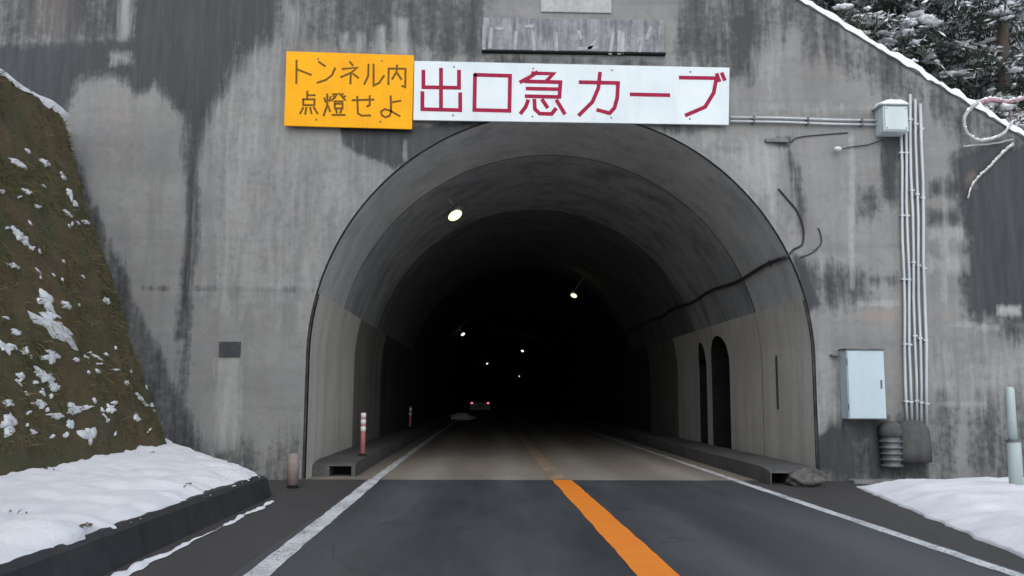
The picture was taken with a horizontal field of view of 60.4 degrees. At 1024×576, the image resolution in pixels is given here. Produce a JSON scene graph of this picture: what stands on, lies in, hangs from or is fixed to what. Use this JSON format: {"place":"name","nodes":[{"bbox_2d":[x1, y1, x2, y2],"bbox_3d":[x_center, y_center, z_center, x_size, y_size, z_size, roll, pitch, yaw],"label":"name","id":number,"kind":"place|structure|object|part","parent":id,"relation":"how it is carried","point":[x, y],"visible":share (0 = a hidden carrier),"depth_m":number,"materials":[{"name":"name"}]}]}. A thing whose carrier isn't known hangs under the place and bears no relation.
{"place":"outdoors","nodes":[
{"label":"outdoors","id":0,"kind":"place"},
{"bbox_2d":[0,70,166,475],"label":"earth slope","id":1,"kind":"structure","parent":0,"point":[74,448],"depth_m":11.82,"materials":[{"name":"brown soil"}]},
{"bbox_2d":[0,69,71,121],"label":"snow crest","id":2,"kind":"object","parent":1,"relation":"on","point":[50,103],"visible":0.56,"depth_m":13.70,"materials":[{"name":"white snow"}]},
{"bbox_2d":[0,148,161,445],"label":"snow patches","id":3,"kind":"object","parent":1,"relation":"on","point":[89,434],"visible":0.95,"depth_m":11.09,"materials":[{"name":"white snow"}]},
{"bbox_2d":[268,480,287,492],"bbox_3d":[-4.926,2.888,12.468,3.300,0.001,3.730,0,-7,-2],"label":"ground apron","id":4,"kind":"object","parent":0,"point":[275,485],"visible":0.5,"depth_m":13.58,"materials":[{"name":"concrete"}]},
{"bbox_2d":[308,403,757,480],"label":"tunnel road pavement","id":5,"kind":"structure","parent":0,"point":[519,441],"depth_m":20.09,"materials":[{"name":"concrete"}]},
{"bbox_2d":[448,413,475,419],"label":"dirty snow lump","id":6,"kind":"object","parent":5,"relation":"on","point":[461,416],"visible":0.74,"depth_m":50.83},
{"bbox_2d":[469,395,490,413],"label":"car","id":7,"kind":"object","parent":5,"relation":"on","point":[479,402],"visible":1,"depth_m":67.40,"materials":[{"name":"paint"}]},
{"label":"rear window","id":8,"kind":"part","parent":7,"relation":"part of","materials":[{"name":"black glass"}]},
{"bbox_2d":[103,479,1023,575],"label":"road shoulder","id":9,"kind":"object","parent":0,"point":[226,550],"visible":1,"depth_m":9.25},
{"bbox_2d":[0,475,271,575],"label":"kerb wall","id":10,"kind":"structure","parent":9,"relation":"on","point":[101,551],"depth_m":7.44,"materials":[{"name":"concrete"}]},
{"bbox_2d":[0,438,259,563],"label":"snow bank","id":11,"kind":"structure","parent":10,"relation":"on","point":[60,503],"depth_m":8.64,"materials":[{"name":"white snow"}]},
{"bbox_2d":[9,451,191,527],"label":"leaf litter","id":12,"kind":"object","parent":11,"relation":"on","point":[87,524],"visible":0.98,"depth_m":6.79,"materials":[{"name":"brown plant"}]},
{"bbox_2d":[111,500,273,575],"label":"snow streak","id":13,"kind":"object","parent":9,"relation":"on","point":[137,566],"visible":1,"depth_m":7.33,"materials":[{"name":"white snow"}]},
{"bbox_2d":[286,453,298,487],"bbox_3d":[-3.252,2.710,13.078,0.180,0.500,0.175,0,-7,-2],"label":"delineator post","id":14,"kind":"object","parent":9,"relation":"on","point":[293,471],"visible":1,"depth_m":13.01,"materials":[{"name":"plastic"}]},
{"bbox_2d":[784,467,827,486],"bbox_3d":[4.585,2.978,13.735,0.566,0.364,0.526,0,-7,-2],"label":"rock","id":15,"kind":"object","parent":9,"relation":"on","point":[805,477],"visible":0.9,"depth_m":13.62,"materials":[{"name":"grey stone"}]},
{"bbox_2d":[231,479,1023,575],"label":"road","id":16,"kind":"structure","parent":0,"point":[373,527],"depth_m":8.60,"materials":[{"name":"grey asphalt"}]},
{"bbox_2d":[847,479,897,483],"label":"base slab","id":17,"kind":"structure","parent":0,"point":[863,481],"depth_m":14.19,"materials":[{"name":"concrete"}]},
{"bbox_2d":[919,0,1023,107],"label":"hillside","id":18,"kind":"structure","parent":0,"point":[1022,26],"depth_m":62.20,"materials":[{"name":"white snow"}]},
{"bbox_2d":[821,0,889,43],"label":"evergreen shrub","id":19,"kind":"object","parent":18,"relation":"on","point":[843,7],"visible":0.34,"depth_m":16.36,"materials":[{"name":"green plant"}]},
{"bbox_2d":[810,0,957,84],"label":"conifer tree","id":20,"kind":"object","parent":18,"relation":"on","point":[876,17],"visible":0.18,"depth_m":18.68,"materials":[{"name":"green plant"}]},
{"bbox_2d":[825,0,975,69],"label":"conifer tree","id":21,"kind":"object","parent":18,"relation":"on","point":[947,54],"visible":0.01,"depth_m":20.14,"materials":[{"name":"green plant"}]},
{"bbox_2d":[891,38,945,79],"bbox_3d":[7.359,-4.066,16.794,1.436,1.280,1.714,0,-7,-2],"label":"evergreen shrub","id":22,"kind":"object","parent":18,"relation":"on","point":[914,60],"visible":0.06,"depth_m":16.38,"materials":[{"name":"green plant"}]},
{"bbox_2d":[828,0,1023,107],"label":"conifer tree","id":23,"kind":"object","parent":18,"relation":"on","point":[993,33],"visible":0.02,"depth_m":22.15,"materials":[{"name":"green plant"}]},
{"bbox_2d":[836,0,1023,112],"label":"conifer tree","id":24,"kind":"object","parent":18,"relation":"on","point":[931,22],"visible":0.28,"depth_m":18.56,"materials":[{"name":"green plant"}]},
{"bbox_2d":[913,0,1023,130],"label":"conifer tree","id":25,"kind":"object","parent":18,"relation":"on","point":[982,76],"visible":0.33,"depth_m":19.27,"materials":[{"name":"green plant"}]},
{"bbox_2d":[928,0,1023,109],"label":"conifer tree","id":26,"kind":"object","parent":18,"relation":"on","point":[1015,52],"visible":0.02,"depth_m":23.32,"materials":[{"name":"green plant"}]},
{"bbox_2d":[947,82,1023,121],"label":"evergreen shrub","id":27,"kind":"object","parent":18,"relation":"on","point":[1002,107],"visible":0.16,"depth_m":16.29,"materials":[{"name":"green plant"}]},
{"bbox_2d":[978,96,1023,104],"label":"fallen branch","id":28,"kind":"object","parent":27,"relation":"on","point":[989,99],"visible":0.64,"depth_m":16.23,"materials":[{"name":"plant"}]},
{"bbox_2d":[1003,100,1011,119],"bbox_3d":[9.117,-3.271,16.193,0.161,0.372,0.070,0,-7,-2],"label":"fallen branch","id":29,"kind":"object","parent":28,"relation":"hanging from","point":[1010,111],"visible":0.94,"depth_m":16.17,"materials":[{"name":"pink wood"}]},
{"label":"ground apron","id":30,"kind":"structure","parent":0,"visible":0},
{"bbox_2d":[857,477,1023,558],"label":"snow bank","id":31,"kind":"structure","parent":30,"relation":"on","point":[989,510],"depth_m":10.41,"materials":[{"name":"white snow"}]},
{"bbox_2d":[1005,387,1023,484],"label":"marker post","id":32,"kind":"object","parent":30,"relation":"on","point":[1014,460],"visible":0.93,"depth_m":12.24,"materials":[{"name":"green paint"}]},
{"label":"ground","id":33,"kind":"structure","parent":0,"visible":0},
{"bbox_2d":[0,0,1023,480],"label":"tunnel portal wall","id":34,"kind":"structure","parent":33,"relation":"on","point":[222,202],"depth_m":15.05,"materials":[{"name":"concrete"}]},
{"bbox_2d":[219,342,240,356],"bbox_3d":[-4.663,1.012,14.545,0.351,0.248,0.048,0,-7,-2],"label":"wall plate","id":35,"kind":"object","parent":34,"relation":"attached to","point":[229,349],"depth_m":14.53,"materials":[{"name":"metal"}]},
{"bbox_2d":[284,51,413,129],"bbox_3d":[-2.781,-3.370,15.095,2.181,1.346,0.158,0,-7,-2],"label":"tunnel sign","id":36,"kind":"object","parent":34,"relation":"attached to","point":[349,90],"visible":1,"depth_m":15.02,"materials":[{"name":"orange paint"}]},
{"bbox_2d":[413,61,728,124],"bbox_3d":[1.044,-3.347,15.203,5.456,1.056,0.158,0,-7,-2],"label":"tunnel sign","id":37,"kind":"object","parent":34,"relation":"attached to","point":[527,92],"visible":1,"depth_m":15.13,"materials":[{"name":"white paint"}]},
{"bbox_2d":[765,138,787,142],"bbox_3d":[4.578,-2.550,15.236,0.388,0.064,0.080,0,-7,-2],"label":"cable bracket","id":38,"kind":"object","parent":34,"relation":"attached to","point":[776,140],"visible":1,"depth_m":15.20,"materials":[{"name":"metal"}]},
{"bbox_2d":[778,188,804,256],"bbox_3d":[4.790,-1.111,15.080,0.440,1.218,0.036,0,-7,-2],"label":"loose cable","id":39,"kind":"object","parent":34,"relation":"attached to","point":[797,211],"visible":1,"depth_m":15.07,"materials":[{"name":"black rubber"}]},
{"bbox_2d":[730,120,876,126],"bbox_3d":[5.129,-2.858,15.284,2.703,0.074,0.097,0,-7,-2],"label":"steel conduit","id":40,"kind":"object","parent":34,"relation":"attached to","point":[807,123],"visible":0.91,"depth_m":15.24,"materials":[{"name":"grey metal"}]},
{"bbox_2d":[730,116,876,122],"bbox_3d":[5.132,-2.933,15.293,2.705,0.068,0.097,0,-7,-2],"label":"steel conduit","id":41,"kind":"object","parent":34,"relation":"attached to","point":[860,120],"visible":0.91,"depth_m":15.25,"materials":[{"name":"grey metal"}]},
{"bbox_2d":[800,228,821,257],"bbox_3d":[5.108,-0.770,15.047,0.395,0.529,0.022,0,-7,-2],"label":"loose cable","id":42,"kind":"object","parent":34,"relation":"attached to","point":[817,247],"visible":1,"depth_m":15.04,"materials":[{"name":"black rubber"}]},
{"bbox_2d":[790,132,847,142],"bbox_3d":[5.333,-2.613,15.281,1.024,0.201,0.020,0,-7,-2],"label":"loose cable","id":43,"kind":"object","parent":34,"relation":"attached to","point":[818,135],"visible":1,"depth_m":15.28,"materials":[{"name":"black rubber"}]},
{"bbox_2d":[830,348,885,418],"bbox_3d":[5.762,1.591,14.630,0.818,1.158,0.335,0,-7,-2],"label":"control cabinet","id":44,"kind":"object","parent":34,"relation":"attached to","point":[862,380],"visible":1,"depth_m":14.50,"materials":[{"name":"grey metal"}]},
{"bbox_3d":[5.832,1.587,14.490,0.622,1.101,0.037,0,-7,-2],"label":"door","id":45,"kind":"part","parent":44,"relation":"part of","materials":[{"name":"white paint"}]},
{"bbox_2d":[834,139,884,150],"bbox_3d":[6.007,-2.474,15.243,0.950,0.259,0.121,2,-7,-11],"label":"wall lamp","id":46,"kind":"object","parent":34,"relation":"attached to","point":[838,148],"visible":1,"depth_m":15.25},
{"bbox_2d":[871,99,910,136],"bbox_3d":[6.544,-2.945,15.191,0.524,0.583,0.380,0,-7,-2],"label":"junction box","id":47,"kind":"object","parent":34,"relation":"attached to","point":[891,116],"visible":1,"depth_m":15.04,"materials":[{"name":"white metal"}]},
{"bbox_2d":[898,136,908,419],"bbox_3d":[6.665,-0.246,15.004,0.204,5.019,0.100,0,-7,-2],"label":"steel conduit","id":48,"kind":"object","parent":34,"relation":"attached to","point":[904,279],"visible":0.94,"depth_m":14.94,"materials":[{"name":"grey metal"}]},
{"bbox_2d":[903,132,913,419],"bbox_3d":[6.753,-0.240,15.006,0.218,5.034,0.100,0,-7,-2],"label":"steel conduit","id":49,"kind":"object","parent":34,"relation":"attached to","point":[906,216],"visible":0.91,"depth_m":14.98,"materials":[{"name":"grey metal"}]},
{"bbox_2d":[908,94,918,419],"bbox_3d":[6.853,-0.548,15.047,0.228,5.711,0.100,0,-7,-2],"label":"steel conduit","id":50,"kind":"object","parent":34,"relation":"attached to","point":[913,262],"visible":0.93,"depth_m":15.00,"materials":[{"name":"grey metal"}]},
{"bbox_2d":[898,420,932,462],"bbox_3d":[6.650,2.537,14.637,0.600,0.680,0.600,0,-7,-2],"label":"duct boot","id":51,"kind":"object","parent":34,"relation":"attached to","point":[916,443],"visible":0.83,"depth_m":14.39,"materials":[{"name":"grey concrete"}]},
{"bbox_2d":[878,421,903,467],"bbox_3d":[6.265,2.576,14.541,0.383,0.753,0.377,0,-7,-2],"label":"ribbed hose","id":52,"kind":"object","parent":51,"relation":"attached to","point":[890,435],"visible":1,"depth_m":14.41,"materials":[{"name":"metal"}]},
{"bbox_2d":[912,99,923,421],"bbox_3d":[6.931,-0.492,15.042,0.243,5.652,0.100,0,-7,-2],"label":"steel conduit","id":53,"kind":"object","parent":34,"relation":"attached to","point":[918,265],"visible":0.95,"depth_m":15.00,"materials":[{"name":"grey metal"}]},
{"bbox_2d":[918,104,929,426],"bbox_3d":[7.020,-0.443,15.039,0.246,5.579,0.100,0,-7,-2],"label":"steel conduit","id":54,"kind":"object","parent":34,"relation":"attached to","point":[922,198],"visible":0.97,"depth_m":14.98,"materials":[{"name":"grey metal"}]},
{"bbox_2d":[962,100,1013,141],"bbox_3d":[8.251,-2.888,15.254,0.908,0.742,0.071,0,-7,-2],"label":"bent vine","id":55,"kind":"object","parent":34,"relation":"attached to","point":[969,109],"visible":1,"depth_m":15.22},
{"bbox_2d":[963,139,1012,147],"bbox_3d":[8.283,-2.522,15.310,0.890,0.172,0.040,0,-7,-2],"label":"bent vine","id":56,"kind":"object","parent":34,"relation":"attached to","point":[972,145],"visible":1,"depth_m":15.29,"materials":[{"name":"grey plant"}]},
{"bbox_2d":[967,143,1013,198],"bbox_3d":[8.300,-2.040,15.261,0.884,1.002,0.053,0,-7,-2],"label":"bent vine","id":57,"kind":"object","parent":34,"relation":"attached to","point":[994,160],"visible":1,"depth_m":15.26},
{"bbox_2d":[306,122,815,478],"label":"road tunnel","id":58,"kind":"structure","parent":33,"relation":"on","point":[635,226],"depth_m":21.37,"materials":[{"name":"grey concrete"}]},
{"bbox_2d":[312,402,531,476],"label":"pavement walkway","id":59,"kind":"structure","parent":58,"relation":"attached to","point":[353,463],"depth_m":18.71,"materials":[{"name":"grey concrete"}]},
{"bbox_2d":[358,412,366,455],"bbox_3d":[-2.762,2.711,16.318,0.180,0.800,0.175,0,-7,-2],"label":"delineator post","id":60,"kind":"object","parent":59,"relation":"on","point":[363,433],"visible":1,"depth_m":16.28,"materials":[{"name":"plastic"}]},
{"bbox_2d":[408,406,411,427],"bbox_3d":[-3.539,4.494,30.590,0.180,0.760,0.175,0,-7,-2],"label":"delineator post","id":61,"kind":"object","parent":59,"relation":"on","point":[410,411],"visible":1,"depth_m":30.56,"materials":[{"name":"plastic"}]},
{"bbox_2d":[438,188,464,220],"bbox_3d":[-1.198,-1.684,17.905,0.485,0.704,0.469,-3,-8,25],"label":"tunnel lamp","id":62,"kind":"object","parent":58,"relation":"attached to","point":[455,212],"visible":1,"depth_m":17.77,"materials":[{"name":"beige"}]},
{"bbox_2d":[570,276,584,297],"bbox_3d":[2.332,-0.030,31.374,0.523,0.786,0.410,0,-7,-2],"label":"tunnel lamp","id":63,"kind":"object","parent":58,"relation":"attached to","point":[573,293],"visible":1,"depth_m":31.33,"materials":[{"name":"beige"}]},
{"bbox_2d":[526,403,822,484],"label":"pavement walkway","id":64,"kind":"structure","parent":58,"relation":"attached to","point":[766,469],"depth_m":18.91,"materials":[{"name":"grey concrete"}]},
{"bbox_2d":[625,255,787,331],"bbox_3d":[4.453,0.548,23.695,0.135,0.159,17.552,0,-7,-1],"label":"tunnel cable","id":65,"kind":"object","parent":58,"relation":"attached to","point":[757,269],"visible":1,"depth_m":19.33,"materials":[{"name":"rubber"}]}
]}

